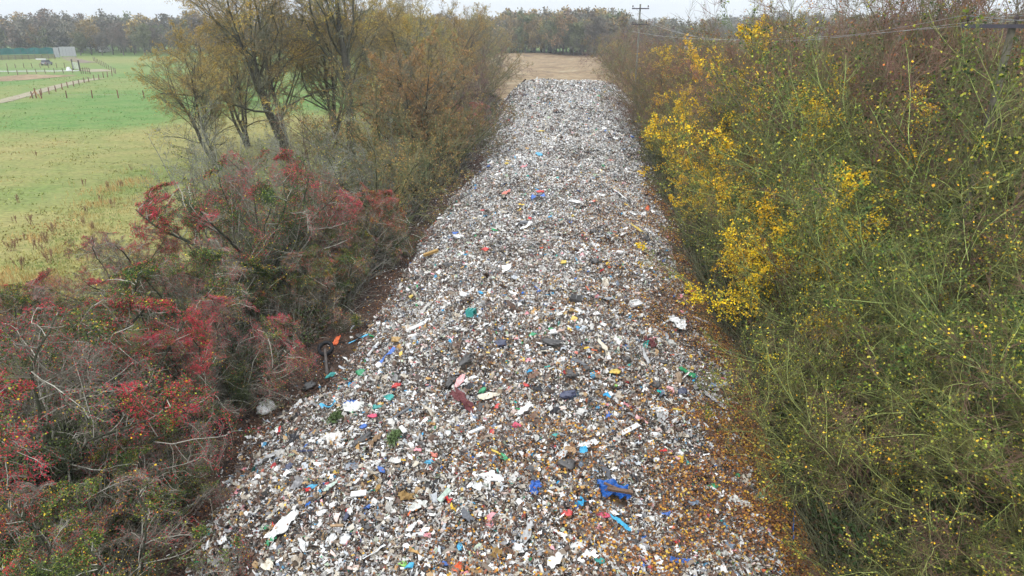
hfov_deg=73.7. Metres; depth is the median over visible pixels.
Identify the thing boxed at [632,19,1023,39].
overhead wire
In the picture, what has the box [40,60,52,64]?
parked car
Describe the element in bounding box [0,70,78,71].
gravel track
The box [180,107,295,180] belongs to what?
bare shrub
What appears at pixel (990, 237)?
maple tree
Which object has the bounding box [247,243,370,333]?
hawthorn bush
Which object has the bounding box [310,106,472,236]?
bare shrub
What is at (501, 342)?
plastic bag
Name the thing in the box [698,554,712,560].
plastic sheet
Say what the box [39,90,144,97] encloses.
post fence
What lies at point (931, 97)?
dogwood shrub
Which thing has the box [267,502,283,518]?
plastic sheet
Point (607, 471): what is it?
cloth
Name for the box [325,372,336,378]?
plastic bag
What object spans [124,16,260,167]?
willow tree
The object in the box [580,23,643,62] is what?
bare shrub
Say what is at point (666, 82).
dogwood shrub
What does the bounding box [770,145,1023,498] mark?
maple tree
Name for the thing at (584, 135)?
rubbish heap
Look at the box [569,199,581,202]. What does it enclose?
plastic bag
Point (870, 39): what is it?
dogwood shrub
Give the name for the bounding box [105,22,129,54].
woodland tree
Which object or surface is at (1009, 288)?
bush
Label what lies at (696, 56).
maple tree
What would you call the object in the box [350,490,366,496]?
board
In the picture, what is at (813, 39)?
overhead wire
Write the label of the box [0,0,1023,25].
sky
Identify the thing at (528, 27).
woodland tree
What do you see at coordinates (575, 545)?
plastic bag
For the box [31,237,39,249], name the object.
dock plant
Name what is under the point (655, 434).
plastic bottle
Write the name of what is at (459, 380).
plastic sheet
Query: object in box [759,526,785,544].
plastic sheet
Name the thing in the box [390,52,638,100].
brown field
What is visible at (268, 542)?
plastic sheet
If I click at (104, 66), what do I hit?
post fence
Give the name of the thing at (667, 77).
maple tree
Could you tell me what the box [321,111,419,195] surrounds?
bare shrub
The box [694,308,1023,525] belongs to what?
bush
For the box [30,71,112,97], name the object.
post fence
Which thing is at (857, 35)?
overhead wire
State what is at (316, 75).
willow tree
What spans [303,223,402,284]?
hawthorn bush
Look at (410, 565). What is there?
plastic bag
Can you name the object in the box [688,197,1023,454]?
bush
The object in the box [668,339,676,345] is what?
plastic bag
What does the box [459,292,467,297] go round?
plastic bag
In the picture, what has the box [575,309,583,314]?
plastic bag
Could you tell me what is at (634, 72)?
maple tree
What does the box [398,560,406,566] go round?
plastic bag
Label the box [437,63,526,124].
bare shrub
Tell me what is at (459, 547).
plastic bag
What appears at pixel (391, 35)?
willow tree
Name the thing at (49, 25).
woodland tree
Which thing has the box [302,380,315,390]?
plastic bag
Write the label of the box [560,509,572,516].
plastic bag
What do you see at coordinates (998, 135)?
maple tree
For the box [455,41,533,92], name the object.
bare shrub
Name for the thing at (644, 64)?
dogwood shrub
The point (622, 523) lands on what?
rolled cloth
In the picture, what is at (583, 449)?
plastic sheet
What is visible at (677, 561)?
cloth
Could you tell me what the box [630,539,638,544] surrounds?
plastic bag
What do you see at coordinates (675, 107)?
maple tree
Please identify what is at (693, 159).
maple tree
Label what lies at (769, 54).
dogwood shrub
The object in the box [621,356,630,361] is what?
plastic bag
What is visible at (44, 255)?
dock plant
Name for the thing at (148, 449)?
hawthorn bush
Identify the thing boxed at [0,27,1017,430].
ground
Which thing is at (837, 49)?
dogwood shrub
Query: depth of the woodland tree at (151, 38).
287.12 m
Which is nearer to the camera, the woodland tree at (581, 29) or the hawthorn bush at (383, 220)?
the hawthorn bush at (383, 220)
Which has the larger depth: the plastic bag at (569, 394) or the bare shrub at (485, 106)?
the bare shrub at (485, 106)
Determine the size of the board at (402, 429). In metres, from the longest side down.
0.466 x 0.127 x 0.068 m
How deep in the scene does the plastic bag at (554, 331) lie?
23.06 m
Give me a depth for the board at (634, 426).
19.45 m
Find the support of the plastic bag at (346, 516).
on the rubbish heap
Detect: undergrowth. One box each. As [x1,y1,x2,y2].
[0,87,502,575]
[625,100,1023,575]
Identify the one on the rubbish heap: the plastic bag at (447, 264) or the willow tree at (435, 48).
the plastic bag at (447, 264)
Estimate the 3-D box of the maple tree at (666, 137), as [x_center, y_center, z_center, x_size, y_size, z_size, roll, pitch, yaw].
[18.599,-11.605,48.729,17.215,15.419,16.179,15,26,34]
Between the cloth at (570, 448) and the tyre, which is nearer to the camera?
the cloth at (570, 448)
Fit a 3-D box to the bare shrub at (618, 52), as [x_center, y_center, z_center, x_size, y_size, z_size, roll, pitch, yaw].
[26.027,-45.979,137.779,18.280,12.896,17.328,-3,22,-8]
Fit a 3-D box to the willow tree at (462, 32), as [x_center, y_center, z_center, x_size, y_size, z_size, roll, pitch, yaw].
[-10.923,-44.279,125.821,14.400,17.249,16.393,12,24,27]
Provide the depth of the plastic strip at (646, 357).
24.11 m
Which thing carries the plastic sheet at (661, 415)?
on the rubbish heap
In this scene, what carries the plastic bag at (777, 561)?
on the rubbish heap
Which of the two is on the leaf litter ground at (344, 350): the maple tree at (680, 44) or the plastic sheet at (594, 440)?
the maple tree at (680, 44)
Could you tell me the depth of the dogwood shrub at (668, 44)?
118.36 m
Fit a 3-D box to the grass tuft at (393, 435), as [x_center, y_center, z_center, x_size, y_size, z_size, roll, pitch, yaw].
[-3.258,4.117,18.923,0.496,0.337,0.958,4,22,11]
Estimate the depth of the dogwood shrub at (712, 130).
42.28 m
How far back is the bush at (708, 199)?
37.72 m
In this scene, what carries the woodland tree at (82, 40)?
on the ground at (24, 163)
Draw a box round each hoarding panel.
[52,47,59,57]
[58,46,76,56]
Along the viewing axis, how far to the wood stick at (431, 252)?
37.05 m
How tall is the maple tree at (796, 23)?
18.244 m
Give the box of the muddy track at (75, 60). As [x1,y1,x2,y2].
[62,57,91,62]
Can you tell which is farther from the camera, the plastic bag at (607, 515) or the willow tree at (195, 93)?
the willow tree at (195, 93)
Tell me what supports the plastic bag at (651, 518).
on the rubbish heap
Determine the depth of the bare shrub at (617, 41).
206.50 m
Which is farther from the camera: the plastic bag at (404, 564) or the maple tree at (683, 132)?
the maple tree at (683, 132)
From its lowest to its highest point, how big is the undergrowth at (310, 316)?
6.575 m
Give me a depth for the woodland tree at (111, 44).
286.94 m
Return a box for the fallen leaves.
[12,149,1000,575]
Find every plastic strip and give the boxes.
[319,398,335,407]
[379,347,394,362]
[521,221,531,228]
[528,465,536,479]
[553,529,567,541]
[642,348,649,362]
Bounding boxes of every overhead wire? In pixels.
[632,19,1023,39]
[635,8,963,42]
[646,15,1013,40]
[966,15,1022,20]
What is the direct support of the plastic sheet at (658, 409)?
on the rubbish heap
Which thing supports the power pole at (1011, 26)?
on the leaf litter ground at (344, 350)
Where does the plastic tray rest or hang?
on the rubbish heap
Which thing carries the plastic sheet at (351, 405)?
on the rubbish heap
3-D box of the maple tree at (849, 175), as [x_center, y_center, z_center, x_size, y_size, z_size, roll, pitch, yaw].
[11.517,-0.712,27.455,10.394,9.310,9.768,20,29,41]
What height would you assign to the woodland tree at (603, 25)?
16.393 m
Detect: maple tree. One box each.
[614,48,679,97]
[622,43,688,101]
[623,46,722,144]
[633,84,724,175]
[634,156,949,365]
[635,44,709,111]
[635,81,717,154]
[639,85,748,183]
[640,22,749,67]
[644,9,854,202]
[650,32,773,123]
[653,107,747,213]
[660,27,973,357]
[666,54,965,257]
[667,0,911,81]
[691,0,1014,191]
[696,90,1023,386]
[712,12,1023,294]
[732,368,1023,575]
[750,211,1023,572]
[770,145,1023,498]
[776,29,919,168]
[779,0,1023,356]
[848,0,1023,231]
[893,53,1023,202]
[927,135,1023,320]
[981,552,1007,575]
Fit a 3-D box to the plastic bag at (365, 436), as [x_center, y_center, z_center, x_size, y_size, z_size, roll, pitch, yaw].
[-4.296,4.330,19.561,0.273,0.111,0.927,14,25,31]
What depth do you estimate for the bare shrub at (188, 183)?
42.06 m
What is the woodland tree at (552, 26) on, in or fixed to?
on the brown field
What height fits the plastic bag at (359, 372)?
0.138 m
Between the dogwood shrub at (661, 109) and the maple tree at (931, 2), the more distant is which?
the dogwood shrub at (661, 109)
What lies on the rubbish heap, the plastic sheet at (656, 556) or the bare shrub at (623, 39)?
the plastic sheet at (656, 556)
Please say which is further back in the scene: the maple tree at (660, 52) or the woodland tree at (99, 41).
the woodland tree at (99, 41)
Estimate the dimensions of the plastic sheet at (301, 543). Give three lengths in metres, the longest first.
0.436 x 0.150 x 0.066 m
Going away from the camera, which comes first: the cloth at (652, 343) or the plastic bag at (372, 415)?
the plastic bag at (372, 415)
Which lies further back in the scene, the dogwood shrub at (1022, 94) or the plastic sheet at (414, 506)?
the dogwood shrub at (1022, 94)
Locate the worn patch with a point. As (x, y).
(18, 77)
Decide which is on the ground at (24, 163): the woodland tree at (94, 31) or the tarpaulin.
the woodland tree at (94, 31)
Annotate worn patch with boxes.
[0,74,74,80]
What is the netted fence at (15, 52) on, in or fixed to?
on the ground at (24, 163)
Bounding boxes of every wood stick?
[330,524,342,526]
[423,248,438,256]
[607,486,632,494]
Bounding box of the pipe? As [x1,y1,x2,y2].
[392,407,409,419]
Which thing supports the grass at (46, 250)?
on the ground at (24, 163)
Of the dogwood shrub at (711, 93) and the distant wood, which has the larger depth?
the distant wood
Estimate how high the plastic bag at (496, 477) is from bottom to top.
0.135 m
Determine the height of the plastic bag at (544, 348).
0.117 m
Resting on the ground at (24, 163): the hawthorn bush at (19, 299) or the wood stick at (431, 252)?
the hawthorn bush at (19, 299)
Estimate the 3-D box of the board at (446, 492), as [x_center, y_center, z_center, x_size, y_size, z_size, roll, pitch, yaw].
[-1.587,4.861,16.053,0.369,0.062,0.163,-44,33,-19]
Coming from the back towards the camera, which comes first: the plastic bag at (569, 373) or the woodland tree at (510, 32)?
the woodland tree at (510, 32)
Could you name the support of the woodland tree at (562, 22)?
on the brown field
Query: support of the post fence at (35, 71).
on the ground at (24, 163)
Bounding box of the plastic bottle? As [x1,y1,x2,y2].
[650,432,661,436]
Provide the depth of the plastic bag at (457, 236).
37.70 m
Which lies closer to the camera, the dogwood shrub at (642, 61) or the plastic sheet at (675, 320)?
the plastic sheet at (675, 320)
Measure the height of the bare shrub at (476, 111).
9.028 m
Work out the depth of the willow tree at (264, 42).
65.52 m
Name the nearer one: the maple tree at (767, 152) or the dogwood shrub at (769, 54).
the maple tree at (767, 152)
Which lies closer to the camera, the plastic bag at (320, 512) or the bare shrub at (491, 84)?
the plastic bag at (320, 512)
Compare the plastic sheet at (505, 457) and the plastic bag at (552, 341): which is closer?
the plastic sheet at (505, 457)
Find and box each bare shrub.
[129,125,308,244]
[162,100,295,203]
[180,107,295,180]
[207,113,364,243]
[250,99,348,196]
[255,103,358,177]
[271,56,453,176]
[307,78,490,199]
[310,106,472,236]
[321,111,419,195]
[359,71,524,185]
[386,76,516,164]
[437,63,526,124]
[444,65,505,111]
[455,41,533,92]
[457,59,506,102]
[459,52,503,96]
[461,35,536,85]
[462,30,527,78]
[578,20,663,77]
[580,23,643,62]
[581,22,644,72]
[584,30,655,60]
[589,30,654,77]
[592,26,677,84]
[603,29,650,51]
[629,28,682,79]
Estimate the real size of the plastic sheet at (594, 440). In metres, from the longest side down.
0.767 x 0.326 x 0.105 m
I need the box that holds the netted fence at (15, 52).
[0,47,54,59]
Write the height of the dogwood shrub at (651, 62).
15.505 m
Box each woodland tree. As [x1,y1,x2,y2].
[0,22,8,47]
[21,24,43,47]
[43,18,70,52]
[61,32,76,46]
[68,20,103,54]
[69,28,92,54]
[91,32,106,54]
[96,26,122,54]
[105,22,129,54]
[126,35,140,54]
[129,18,151,54]
[141,27,173,54]
[496,15,524,52]
[509,10,538,52]
[523,16,547,52]
[529,21,547,52]
[537,8,562,53]
[540,11,577,54]
[556,20,581,54]
[566,19,599,55]
[582,10,608,53]
[583,12,621,55]
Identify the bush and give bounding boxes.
[0,280,120,360]
[0,289,258,563]
[0,330,25,417]
[0,466,252,575]
[22,226,185,327]
[34,407,235,536]
[66,234,279,384]
[76,292,319,435]
[129,147,363,304]
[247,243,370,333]
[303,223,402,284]
[315,182,428,266]
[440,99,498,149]
[637,107,788,232]
[660,157,804,258]
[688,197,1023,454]
[691,162,851,317]
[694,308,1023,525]
[867,159,1023,445]
[899,383,1023,575]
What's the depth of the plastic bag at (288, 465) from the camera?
18.53 m
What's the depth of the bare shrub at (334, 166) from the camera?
44.31 m
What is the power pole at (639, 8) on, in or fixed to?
on the ground at (24, 163)
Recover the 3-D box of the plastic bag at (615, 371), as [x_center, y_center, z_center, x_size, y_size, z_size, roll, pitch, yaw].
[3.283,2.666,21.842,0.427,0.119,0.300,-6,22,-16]
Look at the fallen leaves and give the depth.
19.15 m
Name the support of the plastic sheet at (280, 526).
on the rubbish heap
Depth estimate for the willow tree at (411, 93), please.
59.02 m
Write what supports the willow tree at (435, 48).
on the ground at (24, 163)
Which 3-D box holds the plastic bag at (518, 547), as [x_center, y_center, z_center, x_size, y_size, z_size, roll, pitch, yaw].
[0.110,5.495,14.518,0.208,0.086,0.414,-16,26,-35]
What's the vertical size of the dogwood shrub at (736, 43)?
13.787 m
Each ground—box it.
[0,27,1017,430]
[20,100,1023,575]
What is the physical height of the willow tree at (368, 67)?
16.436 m
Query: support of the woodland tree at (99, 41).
on the ground at (24, 163)
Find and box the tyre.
[317,340,333,355]
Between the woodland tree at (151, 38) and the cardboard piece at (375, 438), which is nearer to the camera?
the cardboard piece at (375, 438)
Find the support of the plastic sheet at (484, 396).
on the rubbish heap
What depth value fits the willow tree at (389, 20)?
111.37 m
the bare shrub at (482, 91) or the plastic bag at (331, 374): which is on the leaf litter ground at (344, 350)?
the bare shrub at (482, 91)
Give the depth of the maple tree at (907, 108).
28.17 m
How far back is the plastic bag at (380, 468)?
17.33 m
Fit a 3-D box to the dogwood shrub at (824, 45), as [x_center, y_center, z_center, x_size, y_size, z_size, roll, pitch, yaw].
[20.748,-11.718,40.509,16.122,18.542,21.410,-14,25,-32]
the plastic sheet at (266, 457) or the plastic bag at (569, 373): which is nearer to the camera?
the plastic sheet at (266, 457)
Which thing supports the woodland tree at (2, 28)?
on the ground at (24, 163)
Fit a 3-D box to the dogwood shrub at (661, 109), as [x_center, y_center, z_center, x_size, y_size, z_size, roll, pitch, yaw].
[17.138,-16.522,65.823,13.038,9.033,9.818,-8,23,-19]
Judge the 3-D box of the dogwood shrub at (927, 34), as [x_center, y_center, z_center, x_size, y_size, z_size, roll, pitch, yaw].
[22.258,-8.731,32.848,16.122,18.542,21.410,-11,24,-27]
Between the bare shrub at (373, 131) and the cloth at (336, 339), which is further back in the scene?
the bare shrub at (373, 131)
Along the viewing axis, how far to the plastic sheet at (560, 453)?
17.60 m
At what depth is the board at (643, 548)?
14.85 m
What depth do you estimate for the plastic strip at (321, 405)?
21.78 m
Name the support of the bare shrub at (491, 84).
on the leaf litter ground at (344, 350)
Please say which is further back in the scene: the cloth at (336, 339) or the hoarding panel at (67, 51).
the hoarding panel at (67, 51)
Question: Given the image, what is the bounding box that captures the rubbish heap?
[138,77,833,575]
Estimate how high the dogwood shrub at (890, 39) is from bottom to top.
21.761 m
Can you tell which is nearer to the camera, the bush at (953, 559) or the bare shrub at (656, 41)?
the bush at (953, 559)
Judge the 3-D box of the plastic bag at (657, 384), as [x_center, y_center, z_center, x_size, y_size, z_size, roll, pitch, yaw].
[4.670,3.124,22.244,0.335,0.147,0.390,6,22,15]
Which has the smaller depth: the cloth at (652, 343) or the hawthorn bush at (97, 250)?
the cloth at (652, 343)
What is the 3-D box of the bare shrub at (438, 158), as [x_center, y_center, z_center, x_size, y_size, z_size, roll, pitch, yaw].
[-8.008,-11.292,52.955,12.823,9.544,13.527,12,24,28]
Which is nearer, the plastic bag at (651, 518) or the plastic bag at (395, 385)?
the plastic bag at (651, 518)
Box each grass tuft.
[321,407,345,424]
[384,426,402,447]
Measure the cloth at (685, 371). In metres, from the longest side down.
0.860 x 0.351 x 0.118 m
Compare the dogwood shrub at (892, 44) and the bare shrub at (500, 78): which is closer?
the dogwood shrub at (892, 44)
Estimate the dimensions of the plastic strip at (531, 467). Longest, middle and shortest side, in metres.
0.464 x 0.163 x 0.103 m
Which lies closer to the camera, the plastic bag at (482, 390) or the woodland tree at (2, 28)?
the plastic bag at (482, 390)
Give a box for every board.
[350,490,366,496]
[367,342,378,355]
[399,425,406,433]
[409,320,426,330]
[412,532,424,536]
[437,487,451,502]
[468,426,484,433]
[620,423,639,434]
[639,544,647,555]
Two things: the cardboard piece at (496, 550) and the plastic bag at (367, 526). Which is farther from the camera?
the plastic bag at (367, 526)
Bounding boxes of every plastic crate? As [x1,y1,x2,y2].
[465,308,476,316]
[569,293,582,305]
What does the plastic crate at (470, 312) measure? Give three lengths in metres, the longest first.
0.330 x 0.314 x 0.270 m
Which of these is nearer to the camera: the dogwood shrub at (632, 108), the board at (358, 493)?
the board at (358, 493)
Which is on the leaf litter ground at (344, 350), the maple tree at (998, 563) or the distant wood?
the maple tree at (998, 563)
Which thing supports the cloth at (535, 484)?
on the rubbish heap
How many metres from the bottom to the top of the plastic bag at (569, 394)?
0.170 m
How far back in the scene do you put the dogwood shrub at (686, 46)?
90.84 m
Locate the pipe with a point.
(402, 411)
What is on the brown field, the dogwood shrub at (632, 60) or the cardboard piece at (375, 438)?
the dogwood shrub at (632, 60)
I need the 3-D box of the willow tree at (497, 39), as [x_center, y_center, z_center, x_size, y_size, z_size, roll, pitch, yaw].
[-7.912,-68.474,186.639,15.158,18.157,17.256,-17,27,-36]
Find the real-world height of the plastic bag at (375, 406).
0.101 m
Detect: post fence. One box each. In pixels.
[7,68,72,74]
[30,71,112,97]
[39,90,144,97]
[93,57,115,73]
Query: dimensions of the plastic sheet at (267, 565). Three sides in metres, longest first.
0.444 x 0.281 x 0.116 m
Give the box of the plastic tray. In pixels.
[628,299,642,307]
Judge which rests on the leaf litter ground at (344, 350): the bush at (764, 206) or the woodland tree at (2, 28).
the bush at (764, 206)
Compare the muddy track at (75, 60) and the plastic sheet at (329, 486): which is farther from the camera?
the muddy track at (75, 60)
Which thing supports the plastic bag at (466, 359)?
on the rubbish heap
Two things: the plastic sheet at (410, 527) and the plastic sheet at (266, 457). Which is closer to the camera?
the plastic sheet at (410, 527)
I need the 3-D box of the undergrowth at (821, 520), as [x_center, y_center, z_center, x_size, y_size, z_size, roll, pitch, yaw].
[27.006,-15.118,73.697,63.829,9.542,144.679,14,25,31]
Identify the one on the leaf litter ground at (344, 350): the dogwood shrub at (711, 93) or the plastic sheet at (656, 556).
the dogwood shrub at (711, 93)
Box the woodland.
[0,5,649,54]
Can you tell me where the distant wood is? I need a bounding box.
[596,11,1023,52]
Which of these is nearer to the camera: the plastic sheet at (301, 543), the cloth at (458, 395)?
the plastic sheet at (301, 543)
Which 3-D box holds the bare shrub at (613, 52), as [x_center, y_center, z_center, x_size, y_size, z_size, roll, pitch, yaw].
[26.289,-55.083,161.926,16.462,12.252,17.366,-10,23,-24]
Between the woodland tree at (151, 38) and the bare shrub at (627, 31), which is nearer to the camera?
the bare shrub at (627, 31)
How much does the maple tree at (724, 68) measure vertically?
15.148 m
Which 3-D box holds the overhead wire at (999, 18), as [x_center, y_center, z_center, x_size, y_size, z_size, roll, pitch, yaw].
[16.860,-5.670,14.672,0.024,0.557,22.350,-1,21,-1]
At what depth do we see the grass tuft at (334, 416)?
21.11 m
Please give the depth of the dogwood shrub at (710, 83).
61.16 m
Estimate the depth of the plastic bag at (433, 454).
17.54 m
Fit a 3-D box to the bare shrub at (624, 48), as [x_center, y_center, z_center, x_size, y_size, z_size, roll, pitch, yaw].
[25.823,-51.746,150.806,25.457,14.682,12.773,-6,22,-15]
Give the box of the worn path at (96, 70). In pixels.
[83,69,110,71]
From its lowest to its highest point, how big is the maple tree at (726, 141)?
11.476 m
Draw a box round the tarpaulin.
[597,479,631,499]
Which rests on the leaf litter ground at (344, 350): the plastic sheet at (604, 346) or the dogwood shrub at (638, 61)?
the dogwood shrub at (638, 61)
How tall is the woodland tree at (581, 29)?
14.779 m
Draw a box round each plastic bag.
[256,399,276,414]
[285,462,293,469]
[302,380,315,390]
[305,484,317,488]
[315,509,327,515]
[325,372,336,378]
[328,533,337,543]
[339,533,350,544]
[343,511,348,520]
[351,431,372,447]
[355,369,364,376]
[363,523,373,529]
[367,413,376,417]
[372,404,381,409]
[377,466,384,472]
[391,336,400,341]
[392,382,401,387]
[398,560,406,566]
[404,562,413,568]
[430,451,437,457]
[442,262,452,266]
[445,376,456,387]
[453,234,463,238]
[457,353,471,367]
[457,543,462,550]
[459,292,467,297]
[459,556,467,561]
[476,402,486,415]
[477,387,485,393]
[478,470,505,481]
[494,339,506,346]
[511,422,521,427]
[511,542,523,552]
[539,346,550,350]
[542,338,563,345]
[548,328,559,333]
[556,458,575,469]
[558,389,576,398]
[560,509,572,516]
[565,369,578,376]
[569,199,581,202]
[570,540,587,548]
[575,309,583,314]
[591,258,601,263]
[594,557,604,563]
[595,512,610,517]
[609,369,620,373]
[610,508,619,515]
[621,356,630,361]
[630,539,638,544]
[644,515,655,520]
[651,381,660,387]
[657,359,667,363]
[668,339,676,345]
[675,449,683,455]
[677,387,687,395]
[770,558,782,565]
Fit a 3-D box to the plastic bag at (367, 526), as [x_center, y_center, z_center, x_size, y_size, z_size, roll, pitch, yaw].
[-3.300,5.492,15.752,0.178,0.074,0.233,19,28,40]
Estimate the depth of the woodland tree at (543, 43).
278.04 m
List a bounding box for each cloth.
[297,449,313,451]
[332,335,340,344]
[449,386,473,412]
[460,507,474,522]
[529,480,541,493]
[564,445,575,452]
[600,459,611,478]
[610,514,632,530]
[643,335,656,347]
[665,556,687,562]
[679,366,695,377]
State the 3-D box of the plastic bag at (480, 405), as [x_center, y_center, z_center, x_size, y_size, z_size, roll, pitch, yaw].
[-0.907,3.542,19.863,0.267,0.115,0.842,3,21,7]
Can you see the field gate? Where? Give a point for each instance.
(72, 63)
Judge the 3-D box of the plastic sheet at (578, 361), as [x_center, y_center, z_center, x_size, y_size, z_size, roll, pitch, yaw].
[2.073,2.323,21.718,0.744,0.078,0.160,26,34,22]
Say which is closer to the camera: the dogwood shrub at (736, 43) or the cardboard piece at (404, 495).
the cardboard piece at (404, 495)
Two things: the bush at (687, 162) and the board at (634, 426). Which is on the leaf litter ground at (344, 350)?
the bush at (687, 162)
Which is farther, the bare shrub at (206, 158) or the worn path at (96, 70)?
the worn path at (96, 70)
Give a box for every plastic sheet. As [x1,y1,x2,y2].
[255,449,279,464]
[260,558,273,569]
[264,508,299,541]
[266,535,276,545]
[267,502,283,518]
[298,537,304,551]
[323,480,336,491]
[340,400,363,412]
[343,463,357,469]
[384,394,393,399]
[406,522,416,531]
[408,499,427,510]
[454,374,464,386]
[471,481,482,489]
[476,392,499,399]
[499,453,507,460]
[515,401,532,415]
[520,520,532,543]
[555,441,569,459]
[568,355,586,365]
[579,438,599,446]
[579,445,587,452]
[598,338,610,356]
[650,405,668,413]
[654,554,663,572]
[657,411,667,423]
[668,315,686,329]
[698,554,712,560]
[703,390,728,410]
[727,493,751,508]
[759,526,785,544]
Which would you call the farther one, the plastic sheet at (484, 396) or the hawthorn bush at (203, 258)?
the hawthorn bush at (203, 258)
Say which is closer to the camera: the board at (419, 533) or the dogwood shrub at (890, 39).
the board at (419, 533)
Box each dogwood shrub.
[591,31,745,136]
[595,13,743,126]
[603,32,746,136]
[605,46,743,150]
[612,37,680,84]
[617,40,676,90]
[617,42,712,102]
[618,42,675,106]
[623,17,764,88]
[626,72,719,157]
[627,41,661,101]
[631,23,746,74]
[640,16,825,105]
[644,26,725,57]
[660,34,900,218]
[664,0,1023,204]
[665,0,1023,238]
[670,32,833,151]
[674,46,809,158]
[696,11,831,100]
[706,0,1022,165]
[715,8,856,127]
[720,0,1023,279]
[767,0,1023,231]
[799,5,989,55]
[816,9,1010,87]
[833,0,1023,271]
[858,0,1023,254]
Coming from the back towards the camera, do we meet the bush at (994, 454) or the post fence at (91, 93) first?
the post fence at (91, 93)
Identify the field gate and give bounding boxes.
[71,59,79,70]
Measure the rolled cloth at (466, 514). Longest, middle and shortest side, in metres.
0.465 x 0.212 x 0.078 m
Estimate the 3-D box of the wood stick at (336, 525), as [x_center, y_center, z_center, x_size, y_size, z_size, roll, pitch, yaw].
[-3.953,5.356,15.401,0.280,0.057,0.053,4,35,-13]
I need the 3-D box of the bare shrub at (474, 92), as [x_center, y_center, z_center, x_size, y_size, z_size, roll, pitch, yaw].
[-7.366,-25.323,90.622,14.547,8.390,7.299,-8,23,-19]
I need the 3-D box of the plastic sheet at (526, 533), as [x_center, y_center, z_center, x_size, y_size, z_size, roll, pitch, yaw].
[0.334,5.277,14.782,0.196,0.068,0.608,15,40,12]
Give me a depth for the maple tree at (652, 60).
96.25 m
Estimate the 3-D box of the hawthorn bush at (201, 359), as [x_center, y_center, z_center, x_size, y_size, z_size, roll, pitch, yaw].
[-10.432,2.485,23.723,6.787,4.221,6.161,6,22,16]
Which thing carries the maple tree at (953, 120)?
on the leaf litter ground at (344, 350)
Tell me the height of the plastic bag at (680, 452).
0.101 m
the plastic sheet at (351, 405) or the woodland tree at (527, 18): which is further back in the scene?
the woodland tree at (527, 18)
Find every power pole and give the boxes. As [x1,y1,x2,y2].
[632,4,648,124]
[941,14,1023,312]
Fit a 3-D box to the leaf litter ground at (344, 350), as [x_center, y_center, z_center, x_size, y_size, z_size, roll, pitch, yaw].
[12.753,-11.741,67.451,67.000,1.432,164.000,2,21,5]
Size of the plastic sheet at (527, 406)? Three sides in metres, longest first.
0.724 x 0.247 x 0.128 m
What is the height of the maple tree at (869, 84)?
13.583 m
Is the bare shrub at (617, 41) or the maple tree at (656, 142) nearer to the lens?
the maple tree at (656, 142)
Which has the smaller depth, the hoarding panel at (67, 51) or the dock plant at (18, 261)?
the dock plant at (18, 261)
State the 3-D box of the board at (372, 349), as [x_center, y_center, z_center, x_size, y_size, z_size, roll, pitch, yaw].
[-5.471,2.396,26.907,0.698,0.081,0.138,-48,29,-2]
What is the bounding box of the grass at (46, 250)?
[0,71,373,324]
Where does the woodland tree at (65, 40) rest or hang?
on the ground at (24, 163)
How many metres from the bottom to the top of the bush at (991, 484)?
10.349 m
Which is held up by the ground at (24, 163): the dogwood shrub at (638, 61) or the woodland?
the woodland
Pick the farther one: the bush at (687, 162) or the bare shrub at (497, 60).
the bare shrub at (497, 60)
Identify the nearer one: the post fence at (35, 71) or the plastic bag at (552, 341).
the plastic bag at (552, 341)
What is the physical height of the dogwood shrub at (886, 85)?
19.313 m
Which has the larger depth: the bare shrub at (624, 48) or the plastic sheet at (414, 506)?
the bare shrub at (624, 48)
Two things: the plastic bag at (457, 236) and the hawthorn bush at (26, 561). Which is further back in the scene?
the plastic bag at (457, 236)
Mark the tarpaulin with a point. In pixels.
(602, 486)
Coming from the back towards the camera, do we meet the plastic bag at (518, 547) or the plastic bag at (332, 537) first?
the plastic bag at (332, 537)
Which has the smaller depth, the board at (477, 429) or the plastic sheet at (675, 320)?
the board at (477, 429)
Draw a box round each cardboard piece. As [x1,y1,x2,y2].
[367,432,382,445]
[398,489,414,499]
[490,546,502,557]
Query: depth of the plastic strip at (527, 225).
38.53 m
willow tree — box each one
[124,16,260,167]
[141,0,384,152]
[163,0,288,145]
[259,0,423,145]
[281,0,385,160]
[315,0,415,115]
[330,0,430,99]
[348,19,478,164]
[352,0,476,113]
[367,0,475,86]
[395,16,472,112]
[408,0,496,83]
[431,11,488,77]
[459,2,515,65]
[460,8,512,72]
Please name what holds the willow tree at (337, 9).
on the ground at (24, 163)
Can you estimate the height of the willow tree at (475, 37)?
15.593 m
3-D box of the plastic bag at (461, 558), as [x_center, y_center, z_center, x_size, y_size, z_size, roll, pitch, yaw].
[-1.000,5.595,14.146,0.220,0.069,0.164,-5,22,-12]
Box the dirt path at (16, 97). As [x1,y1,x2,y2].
[0,78,105,102]
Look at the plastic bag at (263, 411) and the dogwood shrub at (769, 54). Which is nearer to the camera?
the plastic bag at (263, 411)
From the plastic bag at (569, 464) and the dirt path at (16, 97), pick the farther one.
the dirt path at (16, 97)
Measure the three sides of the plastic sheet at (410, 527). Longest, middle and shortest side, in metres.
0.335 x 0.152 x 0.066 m
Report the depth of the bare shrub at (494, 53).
157.84 m
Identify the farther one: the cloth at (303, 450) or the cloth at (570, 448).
the cloth at (303, 450)
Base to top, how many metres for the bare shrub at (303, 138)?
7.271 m
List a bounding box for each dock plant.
[8,256,22,268]
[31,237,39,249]
[39,248,51,263]
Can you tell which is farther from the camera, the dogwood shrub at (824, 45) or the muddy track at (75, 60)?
the muddy track at (75, 60)
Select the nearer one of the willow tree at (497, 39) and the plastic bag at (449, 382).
the plastic bag at (449, 382)

